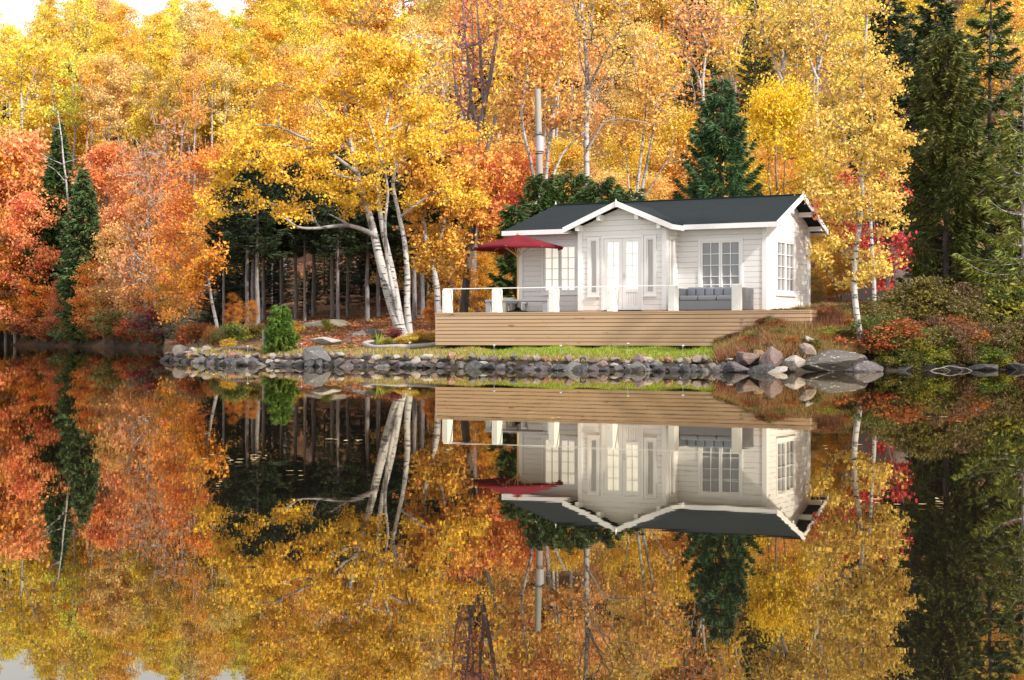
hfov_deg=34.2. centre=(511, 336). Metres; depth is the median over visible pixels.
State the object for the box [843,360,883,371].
boulder
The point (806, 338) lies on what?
rock
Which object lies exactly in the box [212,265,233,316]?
spruce tree
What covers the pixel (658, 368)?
rock
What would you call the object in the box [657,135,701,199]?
maple tree
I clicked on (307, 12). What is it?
birch tree
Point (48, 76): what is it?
birch tree
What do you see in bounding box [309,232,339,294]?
spruce tree
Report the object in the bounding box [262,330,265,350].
wooden stake
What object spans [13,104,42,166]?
maple tree
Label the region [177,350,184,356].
rock
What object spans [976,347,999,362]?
shrub
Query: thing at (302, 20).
birch tree
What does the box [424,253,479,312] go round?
maple tree
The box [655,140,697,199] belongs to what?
maple tree
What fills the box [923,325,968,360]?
shrub
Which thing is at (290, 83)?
birch tree
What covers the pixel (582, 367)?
rock
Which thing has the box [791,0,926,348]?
birch tree
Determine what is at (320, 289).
spruce tree
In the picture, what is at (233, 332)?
shrub
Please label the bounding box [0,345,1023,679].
water
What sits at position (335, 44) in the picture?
maple tree
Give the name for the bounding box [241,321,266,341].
shrub
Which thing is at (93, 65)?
birch tree
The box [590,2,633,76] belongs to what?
maple tree
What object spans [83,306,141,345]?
shrub
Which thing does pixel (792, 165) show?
maple tree
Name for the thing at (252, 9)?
birch tree
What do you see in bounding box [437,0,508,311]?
bare tree
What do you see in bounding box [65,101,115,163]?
maple tree
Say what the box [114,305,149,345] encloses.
shrub
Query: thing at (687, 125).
birch tree
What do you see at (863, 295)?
maple tree
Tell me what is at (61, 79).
maple tree
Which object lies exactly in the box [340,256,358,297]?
spruce tree
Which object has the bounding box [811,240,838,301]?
maple tree
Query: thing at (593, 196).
hemlock tree
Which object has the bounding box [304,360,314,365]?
rock
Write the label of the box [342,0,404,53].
maple tree
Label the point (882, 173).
maple tree
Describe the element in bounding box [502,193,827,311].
cottage
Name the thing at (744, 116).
maple tree
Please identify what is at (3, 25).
birch tree
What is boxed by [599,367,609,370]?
rock
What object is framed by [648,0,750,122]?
birch tree
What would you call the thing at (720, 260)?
window
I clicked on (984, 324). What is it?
shrub
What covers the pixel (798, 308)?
heath shrub
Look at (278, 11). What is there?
birch tree
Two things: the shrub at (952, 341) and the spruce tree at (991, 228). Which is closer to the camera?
the shrub at (952, 341)
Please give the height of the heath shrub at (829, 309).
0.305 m
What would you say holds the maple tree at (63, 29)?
on the ground at (354, 310)
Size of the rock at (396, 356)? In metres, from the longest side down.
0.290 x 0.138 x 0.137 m
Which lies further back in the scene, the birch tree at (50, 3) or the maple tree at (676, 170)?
the birch tree at (50, 3)
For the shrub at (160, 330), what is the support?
on the ground at (354, 310)
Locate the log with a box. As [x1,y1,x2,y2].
[219,346,255,351]
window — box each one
[540,242,577,295]
[586,237,599,296]
[643,235,656,296]
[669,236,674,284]
[698,237,742,287]
[776,237,796,296]
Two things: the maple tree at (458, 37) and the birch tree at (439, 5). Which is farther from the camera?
the maple tree at (458, 37)
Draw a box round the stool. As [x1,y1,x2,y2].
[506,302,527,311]
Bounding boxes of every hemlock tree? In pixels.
[203,164,235,328]
[215,150,277,324]
[218,175,291,323]
[221,147,295,326]
[258,157,288,319]
[269,172,307,305]
[273,143,319,319]
[284,157,325,322]
[289,148,341,316]
[299,144,356,318]
[312,158,365,318]
[329,151,365,316]
[331,157,400,320]
[342,158,402,317]
[383,164,443,320]
[387,147,462,316]
[416,222,428,307]
[435,152,481,310]
[485,203,533,307]
[508,173,564,289]
[554,168,596,203]
[571,175,626,203]
[614,187,647,201]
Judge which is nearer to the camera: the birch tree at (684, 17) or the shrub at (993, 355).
the shrub at (993, 355)
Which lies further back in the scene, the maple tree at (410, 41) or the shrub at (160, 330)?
the maple tree at (410, 41)
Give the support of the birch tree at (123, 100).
on the ground at (354, 310)
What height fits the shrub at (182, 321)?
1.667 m
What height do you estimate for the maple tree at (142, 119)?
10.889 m
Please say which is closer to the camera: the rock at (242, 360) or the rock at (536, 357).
the rock at (536, 357)
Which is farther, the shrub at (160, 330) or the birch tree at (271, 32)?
the birch tree at (271, 32)
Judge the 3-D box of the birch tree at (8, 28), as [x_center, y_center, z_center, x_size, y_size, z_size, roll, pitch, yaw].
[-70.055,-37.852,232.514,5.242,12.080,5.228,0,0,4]
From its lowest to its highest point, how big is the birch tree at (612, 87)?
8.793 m
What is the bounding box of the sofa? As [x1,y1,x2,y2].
[679,287,753,310]
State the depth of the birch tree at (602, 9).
99.43 m
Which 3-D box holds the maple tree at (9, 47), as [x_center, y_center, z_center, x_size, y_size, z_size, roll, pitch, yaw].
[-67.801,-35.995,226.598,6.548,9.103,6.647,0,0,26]
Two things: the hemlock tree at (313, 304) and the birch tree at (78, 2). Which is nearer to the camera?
the hemlock tree at (313, 304)
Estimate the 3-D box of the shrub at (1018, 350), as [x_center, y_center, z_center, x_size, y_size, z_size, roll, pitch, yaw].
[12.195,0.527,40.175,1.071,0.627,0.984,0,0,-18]
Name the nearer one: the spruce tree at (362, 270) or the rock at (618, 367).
the rock at (618, 367)
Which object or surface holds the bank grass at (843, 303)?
on the ground at (354, 310)
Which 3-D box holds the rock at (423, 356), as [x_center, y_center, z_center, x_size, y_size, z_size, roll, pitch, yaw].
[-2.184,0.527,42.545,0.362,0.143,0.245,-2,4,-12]
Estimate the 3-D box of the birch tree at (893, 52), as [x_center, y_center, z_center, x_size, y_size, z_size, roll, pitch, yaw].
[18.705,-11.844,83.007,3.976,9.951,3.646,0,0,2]
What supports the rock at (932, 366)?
on the ground at (354, 310)
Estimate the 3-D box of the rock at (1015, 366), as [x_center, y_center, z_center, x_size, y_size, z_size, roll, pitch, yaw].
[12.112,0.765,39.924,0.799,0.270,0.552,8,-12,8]
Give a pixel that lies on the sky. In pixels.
(13, 11)
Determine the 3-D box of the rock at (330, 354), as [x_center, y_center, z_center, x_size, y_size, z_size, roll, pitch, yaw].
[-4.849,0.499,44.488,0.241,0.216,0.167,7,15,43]
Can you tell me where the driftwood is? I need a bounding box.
[930,366,971,370]
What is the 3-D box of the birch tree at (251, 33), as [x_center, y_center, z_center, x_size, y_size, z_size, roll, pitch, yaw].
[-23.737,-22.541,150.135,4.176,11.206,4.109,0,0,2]
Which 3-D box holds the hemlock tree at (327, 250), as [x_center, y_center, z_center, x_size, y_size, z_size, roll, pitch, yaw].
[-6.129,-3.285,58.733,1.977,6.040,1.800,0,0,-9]
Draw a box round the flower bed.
[362,337,438,348]
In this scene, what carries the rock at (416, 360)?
on the ground at (354, 310)
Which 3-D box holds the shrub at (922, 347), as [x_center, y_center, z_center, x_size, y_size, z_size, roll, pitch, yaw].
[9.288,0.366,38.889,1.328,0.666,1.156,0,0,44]
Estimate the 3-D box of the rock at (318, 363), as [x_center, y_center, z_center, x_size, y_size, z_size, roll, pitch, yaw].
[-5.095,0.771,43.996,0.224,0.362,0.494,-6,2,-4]
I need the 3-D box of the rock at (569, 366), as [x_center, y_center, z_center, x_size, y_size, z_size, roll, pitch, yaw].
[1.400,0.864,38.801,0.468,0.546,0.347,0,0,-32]
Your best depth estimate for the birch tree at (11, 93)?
164.60 m
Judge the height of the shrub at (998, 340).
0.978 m
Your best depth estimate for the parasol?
44.71 m
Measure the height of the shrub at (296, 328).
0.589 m
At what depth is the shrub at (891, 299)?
41.73 m
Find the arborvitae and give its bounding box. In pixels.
[260,304,302,353]
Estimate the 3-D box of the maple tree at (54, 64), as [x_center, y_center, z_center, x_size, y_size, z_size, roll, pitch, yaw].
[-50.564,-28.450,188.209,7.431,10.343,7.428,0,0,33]
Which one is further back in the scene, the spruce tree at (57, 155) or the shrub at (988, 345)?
the spruce tree at (57, 155)
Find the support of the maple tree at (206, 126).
on the ground at (354, 310)
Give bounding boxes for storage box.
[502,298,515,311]
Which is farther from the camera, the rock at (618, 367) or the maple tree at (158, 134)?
the maple tree at (158, 134)
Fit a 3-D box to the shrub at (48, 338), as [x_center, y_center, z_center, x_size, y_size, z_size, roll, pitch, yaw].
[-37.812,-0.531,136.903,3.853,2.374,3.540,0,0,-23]
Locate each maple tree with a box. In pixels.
[0,119,63,298]
[0,135,45,287]
[0,182,75,338]
[0,203,32,344]
[0,245,32,342]
[1,38,18,67]
[3,46,36,101]
[9,267,58,338]
[12,20,64,53]
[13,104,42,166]
[19,33,60,104]
[22,143,71,203]
[33,38,90,109]
[39,61,97,114]
[40,127,85,172]
[42,279,65,319]
[51,21,91,60]
[58,0,101,53]
[60,19,118,65]
[61,257,118,339]
[62,135,143,259]
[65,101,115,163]
[77,218,150,312]
[87,194,183,312]
[93,162,149,276]
[101,83,147,142]
[109,46,166,104]
[112,150,197,297]
[119,101,180,189]
[122,81,160,158]
[129,141,236,308]
[132,92,179,145]
[132,256,185,311]
[141,189,216,324]
[148,236,209,326]
[162,81,213,139]
[178,127,284,285]
[183,47,206,102]
[185,59,242,151]
[199,52,252,142]
[220,292,243,323]
[221,85,303,179]
[228,34,287,105]
[238,300,259,325]
[276,59,361,158]
[298,22,365,121]
[306,32,357,85]
[336,100,409,177]
[337,64,366,144]
[340,23,420,122]
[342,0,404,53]
[353,52,426,139]
[357,39,426,126]
[362,145,484,308]
[370,235,440,297]
[392,0,440,85]
[395,26,434,101]
[410,143,493,285]
[412,0,476,100]
[420,299,434,326]
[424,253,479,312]
[425,2,484,109]
[448,137,506,168]
[454,150,530,287]
[466,142,562,283]
[469,252,509,311]
[476,2,543,69]
[478,128,546,281]
[478,225,513,298]
[481,157,535,283]
[499,147,556,223]
[508,0,564,85]
[531,0,632,72]
[543,133,603,187]
[550,8,596,81]
[558,155,604,193]
[567,166,658,197]
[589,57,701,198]
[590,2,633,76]
[590,127,672,199]
[595,0,649,78]
[597,176,634,197]
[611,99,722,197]
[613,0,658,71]
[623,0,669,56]
[626,1,710,87]
[631,186,655,199]
[632,170,676,199]
[650,159,683,199]
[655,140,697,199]
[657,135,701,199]
[673,0,728,73]
[683,138,795,197]
[703,0,739,55]
[703,69,849,220]
[721,0,780,40]
[736,0,823,53]
[736,110,780,186]
[743,146,771,178]
[752,147,789,194]
[756,126,817,194]
[763,159,824,237]
[764,127,858,268]
[782,151,864,297]
[807,171,917,292]
[809,158,866,237]
[811,227,862,303]
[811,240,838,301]
[811,274,825,304]
[814,0,864,54]
[818,191,876,277]
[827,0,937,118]
[830,141,858,169]
[834,220,957,302]
[850,130,922,236]
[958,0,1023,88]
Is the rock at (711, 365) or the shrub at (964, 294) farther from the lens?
the shrub at (964, 294)
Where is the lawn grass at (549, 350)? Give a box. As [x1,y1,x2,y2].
[450,344,714,359]
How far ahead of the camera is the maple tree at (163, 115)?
171.17 m
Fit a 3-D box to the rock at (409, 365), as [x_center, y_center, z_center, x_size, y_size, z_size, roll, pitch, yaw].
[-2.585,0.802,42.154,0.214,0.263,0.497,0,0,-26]
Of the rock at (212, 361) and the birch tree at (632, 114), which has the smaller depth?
the rock at (212, 361)
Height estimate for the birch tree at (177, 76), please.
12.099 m
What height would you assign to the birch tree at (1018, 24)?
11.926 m
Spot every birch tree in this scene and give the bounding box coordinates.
[0,11,8,61]
[0,17,58,123]
[0,22,18,60]
[0,25,69,194]
[0,55,16,141]
[0,56,41,164]
[0,82,22,104]
[0,84,42,146]
[7,26,26,49]
[11,32,82,135]
[26,0,61,42]
[26,5,48,35]
[28,76,90,158]
[30,0,60,19]
[31,67,69,139]
[32,5,69,47]
[37,0,110,100]
[37,48,95,181]
[62,0,79,40]
[62,0,98,51]
[63,50,107,167]
[63,50,125,186]
[71,16,89,89]
[76,51,138,196]
[82,20,128,141]
[85,0,120,34]
[92,63,136,165]
[92,64,142,182]
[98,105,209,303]
[100,2,146,70]
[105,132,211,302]
[107,0,140,54]
[118,40,144,76]
[120,61,161,195]
[129,72,198,182]
[130,22,157,64]
[137,11,173,68]
[141,10,164,64]
[143,33,192,156]
[145,16,187,82]
[150,0,184,43]
[155,63,208,176]
[157,46,215,181]
[159,0,191,52]
[166,0,216,73]
[167,66,214,190]
[176,238,230,326]
[179,31,239,177]
[180,0,223,57]
[183,8,225,81]
[185,26,500,336]
[198,7,228,61]
[205,57,249,147]
[212,29,251,140]
[215,17,245,116]
[222,4,248,109]
[228,25,264,106]
[230,12,294,132]
[237,0,282,112]
[239,0,268,90]
[249,0,302,87]
[251,0,297,104]
[252,47,322,269]
[269,33,300,87]
[275,0,317,56]
[279,0,319,51]
[279,13,350,129]
[280,39,343,254]
[295,0,344,37]
[295,0,359,74]
[334,0,380,28]
[342,23,475,151]
[357,0,404,33]
[389,15,453,120]
[391,2,426,129]
[392,148,498,323]
[393,26,518,163]
[405,0,462,116]
[408,8,473,132]
[420,0,504,118]
[470,0,531,129]
[476,31,532,151]
[477,0,517,138]
[478,34,553,153]
[480,0,602,203]
[518,0,589,137]
[527,9,589,142]
[534,0,614,130]
[544,0,656,187]
[556,27,619,153]
[566,0,654,125]
[579,33,632,170]
[598,47,697,200]
[602,17,665,169]
[612,27,741,170]
[637,0,690,107]
[642,29,691,113]
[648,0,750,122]
[708,0,763,102]
[708,0,875,146]
[730,0,832,156]
[736,26,776,78]
[743,0,818,85]
[763,0,862,157]
[767,57,828,125]
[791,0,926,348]
[801,0,871,156]
[824,0,892,127]
[841,55,909,305]
[860,2,926,130]
[914,0,1003,34]
[959,0,981,39]
[970,0,1023,195]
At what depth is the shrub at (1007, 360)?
39.65 m
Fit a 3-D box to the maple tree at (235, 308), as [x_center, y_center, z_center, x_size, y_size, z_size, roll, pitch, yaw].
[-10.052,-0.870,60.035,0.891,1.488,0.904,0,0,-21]
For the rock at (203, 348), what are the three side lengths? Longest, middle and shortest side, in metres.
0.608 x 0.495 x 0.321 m
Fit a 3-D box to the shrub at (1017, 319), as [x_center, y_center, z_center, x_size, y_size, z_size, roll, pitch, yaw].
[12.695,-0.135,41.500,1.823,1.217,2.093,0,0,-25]
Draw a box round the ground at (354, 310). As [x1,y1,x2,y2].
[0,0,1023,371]
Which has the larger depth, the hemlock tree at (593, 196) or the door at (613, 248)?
the hemlock tree at (593, 196)
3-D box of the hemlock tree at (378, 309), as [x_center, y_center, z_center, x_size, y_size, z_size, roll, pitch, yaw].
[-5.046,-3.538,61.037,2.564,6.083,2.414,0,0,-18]
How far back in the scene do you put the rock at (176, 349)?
52.69 m
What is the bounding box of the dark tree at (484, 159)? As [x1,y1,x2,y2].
[438,114,522,312]
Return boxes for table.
[485,299,559,311]
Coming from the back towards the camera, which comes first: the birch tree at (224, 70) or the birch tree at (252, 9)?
the birch tree at (252, 9)
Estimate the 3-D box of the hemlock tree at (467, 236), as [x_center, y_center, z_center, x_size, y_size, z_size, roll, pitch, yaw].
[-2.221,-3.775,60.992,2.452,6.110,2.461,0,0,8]
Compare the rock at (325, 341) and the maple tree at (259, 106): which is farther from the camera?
the maple tree at (259, 106)
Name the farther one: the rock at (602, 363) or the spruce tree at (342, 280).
the spruce tree at (342, 280)
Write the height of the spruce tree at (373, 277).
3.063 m
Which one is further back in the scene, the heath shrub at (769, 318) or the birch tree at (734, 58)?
the birch tree at (734, 58)
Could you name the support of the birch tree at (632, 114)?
on the ground at (354, 310)
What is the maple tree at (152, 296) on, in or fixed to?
on the ground at (354, 310)
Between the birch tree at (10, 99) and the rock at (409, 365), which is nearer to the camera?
the rock at (409, 365)
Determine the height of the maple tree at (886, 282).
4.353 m
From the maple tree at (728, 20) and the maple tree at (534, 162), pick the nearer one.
the maple tree at (534, 162)
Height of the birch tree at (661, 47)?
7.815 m
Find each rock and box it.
[160,356,172,360]
[172,345,188,355]
[173,355,180,361]
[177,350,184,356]
[186,353,195,360]
[189,347,196,352]
[190,356,203,362]
[200,346,210,350]
[206,358,214,363]
[208,355,216,360]
[217,353,226,357]
[222,357,231,364]
[228,359,238,364]
[237,357,249,364]
[245,358,260,365]
[251,352,259,356]
[268,361,276,365]
[269,353,275,358]
[282,360,292,365]
[293,362,303,365]
[294,353,302,358]
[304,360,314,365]
[310,337,341,344]
[315,359,322,366]
[322,362,330,366]
[328,351,333,357]
[332,360,341,366]
[334,352,344,358]
[339,363,353,366]
[343,328,386,336]
[362,352,372,359]
[370,354,381,359]
[389,360,399,364]
[393,354,400,359]
[395,362,404,367]
[404,352,408,360]
[404,363,415,367]
[410,357,420,363]
[416,363,422,367]
[420,354,432,358]
[423,362,434,367]
[428,359,438,363]
[436,363,444,367]
[446,351,455,359]
[465,360,478,368]
[468,353,476,360]
[473,362,482,368]
[479,355,486,360]
[482,363,494,368]
[487,355,498,361]
[495,365,504,368]
[507,361,515,366]
[509,354,516,358]
[517,365,527,369]
[521,354,530,360]
[524,366,537,369]
[533,354,539,360]
[535,365,548,369]
[541,356,547,361]
[542,362,551,366]
[553,363,565,369]
[564,354,571,361]
[564,362,580,370]
[573,363,588,370]
[580,356,590,360]
[588,365,598,370]
[589,358,600,362]
[596,360,607,365]
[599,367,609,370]
[614,365,623,370]
[627,361,645,370]
[632,354,644,362]
[643,357,653,361]
[650,361,662,366]
[653,366,665,371]
[664,356,670,361]
[667,366,679,371]
[677,358,682,363]
[679,364,690,371]
[682,357,694,363]
[690,367,700,371]
[692,354,702,362]
[701,355,710,361]
[708,363,715,368]
[712,365,722,371]
[719,363,726,371]
[726,361,748,371]
[736,352,759,365]
[747,363,775,372]
[753,350,763,355]
[759,346,782,366]
[768,366,787,372]
[784,355,805,370]
[799,343,816,355]
[804,335,813,342]
[893,363,911,370]
[920,363,936,369]
[944,364,964,369]
[965,364,998,369]
[1002,362,1023,369]
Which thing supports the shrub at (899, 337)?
on the ground at (354, 310)
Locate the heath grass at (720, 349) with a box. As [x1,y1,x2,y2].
[711,301,866,363]
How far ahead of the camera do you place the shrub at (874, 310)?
40.81 m
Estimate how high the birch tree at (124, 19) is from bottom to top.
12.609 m
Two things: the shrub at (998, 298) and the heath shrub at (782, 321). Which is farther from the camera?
the shrub at (998, 298)
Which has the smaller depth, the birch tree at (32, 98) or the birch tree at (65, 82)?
the birch tree at (65, 82)
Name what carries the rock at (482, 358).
on the ground at (354, 310)
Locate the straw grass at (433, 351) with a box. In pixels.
[191,345,723,361]
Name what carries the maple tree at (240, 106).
on the ground at (354, 310)
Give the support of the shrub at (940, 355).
on the ground at (354, 310)
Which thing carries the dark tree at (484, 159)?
on the ground at (354, 310)
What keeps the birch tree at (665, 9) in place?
on the ground at (354, 310)
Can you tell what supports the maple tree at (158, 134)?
on the ground at (354, 310)
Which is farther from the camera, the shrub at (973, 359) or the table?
the table
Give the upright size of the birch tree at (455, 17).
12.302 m
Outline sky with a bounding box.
[0,0,425,99]
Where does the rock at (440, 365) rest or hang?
on the ground at (354, 310)
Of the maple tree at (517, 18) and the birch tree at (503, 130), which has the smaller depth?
the birch tree at (503, 130)
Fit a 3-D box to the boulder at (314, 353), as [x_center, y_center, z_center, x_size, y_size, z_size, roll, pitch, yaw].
[-5.134,0.581,44.292,0.818,0.644,0.644,-3,-1,8]
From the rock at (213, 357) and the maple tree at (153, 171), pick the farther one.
the maple tree at (153, 171)
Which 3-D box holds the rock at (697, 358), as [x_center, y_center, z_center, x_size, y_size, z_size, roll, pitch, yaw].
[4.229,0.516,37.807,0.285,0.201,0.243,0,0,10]
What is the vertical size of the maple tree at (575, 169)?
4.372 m
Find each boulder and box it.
[299,319,350,327]
[302,346,330,362]
[802,349,867,371]
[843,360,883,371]
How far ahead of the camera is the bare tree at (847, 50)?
96.25 m
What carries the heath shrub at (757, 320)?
on the ground at (354, 310)
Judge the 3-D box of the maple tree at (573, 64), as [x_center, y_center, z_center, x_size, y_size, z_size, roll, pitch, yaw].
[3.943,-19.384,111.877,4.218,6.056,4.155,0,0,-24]
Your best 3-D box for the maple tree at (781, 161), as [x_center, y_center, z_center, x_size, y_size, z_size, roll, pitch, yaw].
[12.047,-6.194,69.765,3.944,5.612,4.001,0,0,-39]
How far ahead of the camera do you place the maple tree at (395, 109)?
100.51 m
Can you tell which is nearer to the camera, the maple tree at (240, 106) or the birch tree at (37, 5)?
the maple tree at (240, 106)
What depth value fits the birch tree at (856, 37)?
81.59 m
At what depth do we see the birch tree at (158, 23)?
196.98 m
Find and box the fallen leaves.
[259,258,880,350]
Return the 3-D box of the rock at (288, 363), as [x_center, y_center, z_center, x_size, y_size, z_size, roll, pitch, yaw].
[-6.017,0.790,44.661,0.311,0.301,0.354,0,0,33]
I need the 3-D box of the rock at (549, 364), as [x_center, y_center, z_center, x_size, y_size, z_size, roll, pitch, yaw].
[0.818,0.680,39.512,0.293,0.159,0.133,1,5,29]
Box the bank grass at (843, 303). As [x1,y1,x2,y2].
[744,302,874,332]
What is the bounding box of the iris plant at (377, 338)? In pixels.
[375,331,383,344]
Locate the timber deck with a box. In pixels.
[435,284,823,345]
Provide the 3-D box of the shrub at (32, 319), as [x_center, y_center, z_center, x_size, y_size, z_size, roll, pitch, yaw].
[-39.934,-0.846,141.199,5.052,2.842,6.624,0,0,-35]
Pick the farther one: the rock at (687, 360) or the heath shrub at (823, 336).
the heath shrub at (823, 336)
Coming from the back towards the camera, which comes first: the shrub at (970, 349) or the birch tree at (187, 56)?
the birch tree at (187, 56)
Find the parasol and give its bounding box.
[473,231,563,311]
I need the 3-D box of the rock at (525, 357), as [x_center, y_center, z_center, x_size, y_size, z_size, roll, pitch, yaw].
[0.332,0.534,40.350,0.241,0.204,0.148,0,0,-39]
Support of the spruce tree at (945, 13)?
on the ground at (354, 310)
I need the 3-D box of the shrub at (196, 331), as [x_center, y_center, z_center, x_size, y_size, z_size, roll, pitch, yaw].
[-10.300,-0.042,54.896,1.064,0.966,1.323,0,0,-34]
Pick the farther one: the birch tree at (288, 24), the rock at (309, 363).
the birch tree at (288, 24)
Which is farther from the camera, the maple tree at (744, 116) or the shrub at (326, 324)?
the maple tree at (744, 116)
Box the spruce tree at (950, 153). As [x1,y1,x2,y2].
[885,26,1015,299]
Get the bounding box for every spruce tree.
[1,104,17,167]
[19,122,81,312]
[24,169,63,325]
[47,168,118,342]
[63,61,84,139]
[189,254,239,326]
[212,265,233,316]
[214,258,259,306]
[217,258,270,323]
[241,265,261,311]
[259,257,275,296]
[260,250,292,310]
[266,252,302,303]
[293,271,302,294]
[298,265,318,313]
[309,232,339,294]
[309,270,323,300]
[321,250,352,305]
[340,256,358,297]
[349,235,383,303]
[349,240,374,290]
[362,253,384,296]
[380,253,417,302]
[424,274,433,298]
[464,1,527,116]
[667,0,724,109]
[671,77,764,198]
[734,0,776,147]
[839,0,929,208]
[874,12,949,275]
[885,26,1015,299]
[903,0,982,224]
[940,0,1022,258]
[942,164,1014,309]
[951,73,1023,308]
[988,58,1023,288]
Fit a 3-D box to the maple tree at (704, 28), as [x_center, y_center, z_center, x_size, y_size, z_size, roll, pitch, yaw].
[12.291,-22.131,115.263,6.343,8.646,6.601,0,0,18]
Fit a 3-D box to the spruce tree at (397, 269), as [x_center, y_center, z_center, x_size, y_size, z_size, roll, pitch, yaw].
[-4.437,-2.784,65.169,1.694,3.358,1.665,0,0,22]
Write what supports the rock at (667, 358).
on the ground at (354, 310)
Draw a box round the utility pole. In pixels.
[534,89,543,211]
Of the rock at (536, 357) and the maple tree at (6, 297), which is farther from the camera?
the maple tree at (6, 297)
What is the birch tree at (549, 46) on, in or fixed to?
on the ground at (354, 310)
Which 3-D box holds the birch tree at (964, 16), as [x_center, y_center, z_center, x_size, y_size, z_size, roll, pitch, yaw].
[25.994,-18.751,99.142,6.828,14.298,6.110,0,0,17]
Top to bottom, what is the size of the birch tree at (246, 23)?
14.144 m
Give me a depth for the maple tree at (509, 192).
62.70 m
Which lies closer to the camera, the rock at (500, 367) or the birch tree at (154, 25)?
the rock at (500, 367)
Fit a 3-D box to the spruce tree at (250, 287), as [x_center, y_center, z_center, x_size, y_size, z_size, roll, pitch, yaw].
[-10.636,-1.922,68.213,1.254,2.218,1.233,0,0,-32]
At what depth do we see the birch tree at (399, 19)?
109.82 m
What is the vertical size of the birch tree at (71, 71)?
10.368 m
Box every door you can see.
[604,238,622,309]
[623,238,640,309]
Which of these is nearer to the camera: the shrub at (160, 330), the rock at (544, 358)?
the rock at (544, 358)
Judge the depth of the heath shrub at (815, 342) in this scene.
38.04 m
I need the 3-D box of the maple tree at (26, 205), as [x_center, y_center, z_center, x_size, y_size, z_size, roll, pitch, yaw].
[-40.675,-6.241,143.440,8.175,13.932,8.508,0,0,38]
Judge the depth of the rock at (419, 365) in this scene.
41.72 m
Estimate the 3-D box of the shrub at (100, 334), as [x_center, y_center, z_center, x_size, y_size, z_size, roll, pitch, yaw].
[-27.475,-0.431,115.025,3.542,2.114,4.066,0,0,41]
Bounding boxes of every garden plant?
[377,337,394,344]
[385,328,404,338]
[394,336,404,343]
[402,333,420,343]
[414,330,427,340]
[423,331,436,341]
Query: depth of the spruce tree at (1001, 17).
53.71 m
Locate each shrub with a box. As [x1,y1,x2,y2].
[8,310,49,341]
[8,326,28,339]
[19,325,35,339]
[21,315,62,343]
[32,316,58,341]
[46,317,66,342]
[56,319,74,339]
[57,314,89,343]
[72,307,121,344]
[73,326,94,341]
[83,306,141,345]
[86,316,127,344]
[86,327,102,341]
[112,318,136,343]
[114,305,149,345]
[120,293,199,342]
[126,304,185,338]
[126,320,150,344]
[134,328,166,346]
[151,315,187,338]
[162,308,221,343]
[172,324,191,345]
[180,320,218,346]
[200,326,221,345]
[208,328,227,345]
[219,324,247,343]
[219,337,236,347]
[224,321,261,343]
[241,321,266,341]
[294,320,304,334]
[321,319,333,329]
[711,335,728,345]
[734,335,759,344]
[744,332,763,340]
[755,317,765,325]
[762,342,775,349]
[763,316,781,324]
[766,318,788,329]
[769,328,790,334]
[781,336,798,345]
[790,306,808,309]
[799,336,823,347]
[813,325,840,337]
[814,308,824,317]
[814,334,830,339]
[825,304,837,311]
[831,318,929,355]
[833,302,850,309]
[836,327,856,337]
[837,311,904,339]
[840,318,852,324]
[856,322,946,353]
[859,301,914,322]
[864,282,953,321]
[868,347,915,366]
[872,355,895,367]
[879,274,957,323]
[892,349,920,369]
[901,281,988,321]
[901,352,925,369]
[906,339,937,358]
[908,322,964,352]
[912,313,957,328]
[914,351,927,368]
[920,351,946,365]
[921,327,954,353]
[922,349,953,367]
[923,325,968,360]
[927,319,986,348]
[930,293,1000,331]
[930,314,994,350]
[936,360,955,368]
[939,347,973,364]
[940,343,980,364]
[951,357,980,368]
[957,348,995,364]
[961,334,990,350]
[963,282,1023,323]
[966,322,1022,351]
[970,341,995,363]
[971,321,993,334]
[971,346,1016,363]
[974,279,1023,325]
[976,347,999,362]
[982,346,1014,366]
[987,324,1023,348]
[992,334,1022,353]
[993,307,1023,329]
[993,353,1018,367]
[1004,345,1023,363]
[1005,321,1023,353]
[1005,352,1023,363]
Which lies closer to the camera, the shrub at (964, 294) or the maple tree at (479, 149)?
the shrub at (964, 294)
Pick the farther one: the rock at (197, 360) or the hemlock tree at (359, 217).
the hemlock tree at (359, 217)
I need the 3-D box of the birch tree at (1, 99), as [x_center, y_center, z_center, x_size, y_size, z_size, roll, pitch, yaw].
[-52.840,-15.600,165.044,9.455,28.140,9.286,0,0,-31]
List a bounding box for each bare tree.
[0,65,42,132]
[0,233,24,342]
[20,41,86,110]
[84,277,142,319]
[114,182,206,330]
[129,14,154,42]
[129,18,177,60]
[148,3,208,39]
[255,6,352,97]
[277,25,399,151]
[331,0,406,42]
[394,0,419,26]
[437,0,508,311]
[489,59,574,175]
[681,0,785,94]
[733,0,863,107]
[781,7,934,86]
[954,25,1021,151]
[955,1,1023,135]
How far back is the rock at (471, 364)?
40.64 m
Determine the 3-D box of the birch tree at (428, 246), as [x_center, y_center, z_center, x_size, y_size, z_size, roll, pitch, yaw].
[-2.080,-2.891,52.005,3.361,6.047,2.524,0,0,0]
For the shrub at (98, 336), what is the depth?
121.95 m
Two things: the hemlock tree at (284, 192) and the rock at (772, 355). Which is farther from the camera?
the hemlock tree at (284, 192)
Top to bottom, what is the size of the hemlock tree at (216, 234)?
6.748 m
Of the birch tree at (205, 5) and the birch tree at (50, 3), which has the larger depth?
the birch tree at (50, 3)
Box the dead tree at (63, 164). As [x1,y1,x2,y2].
[40,103,81,293]
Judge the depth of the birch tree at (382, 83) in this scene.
49.77 m

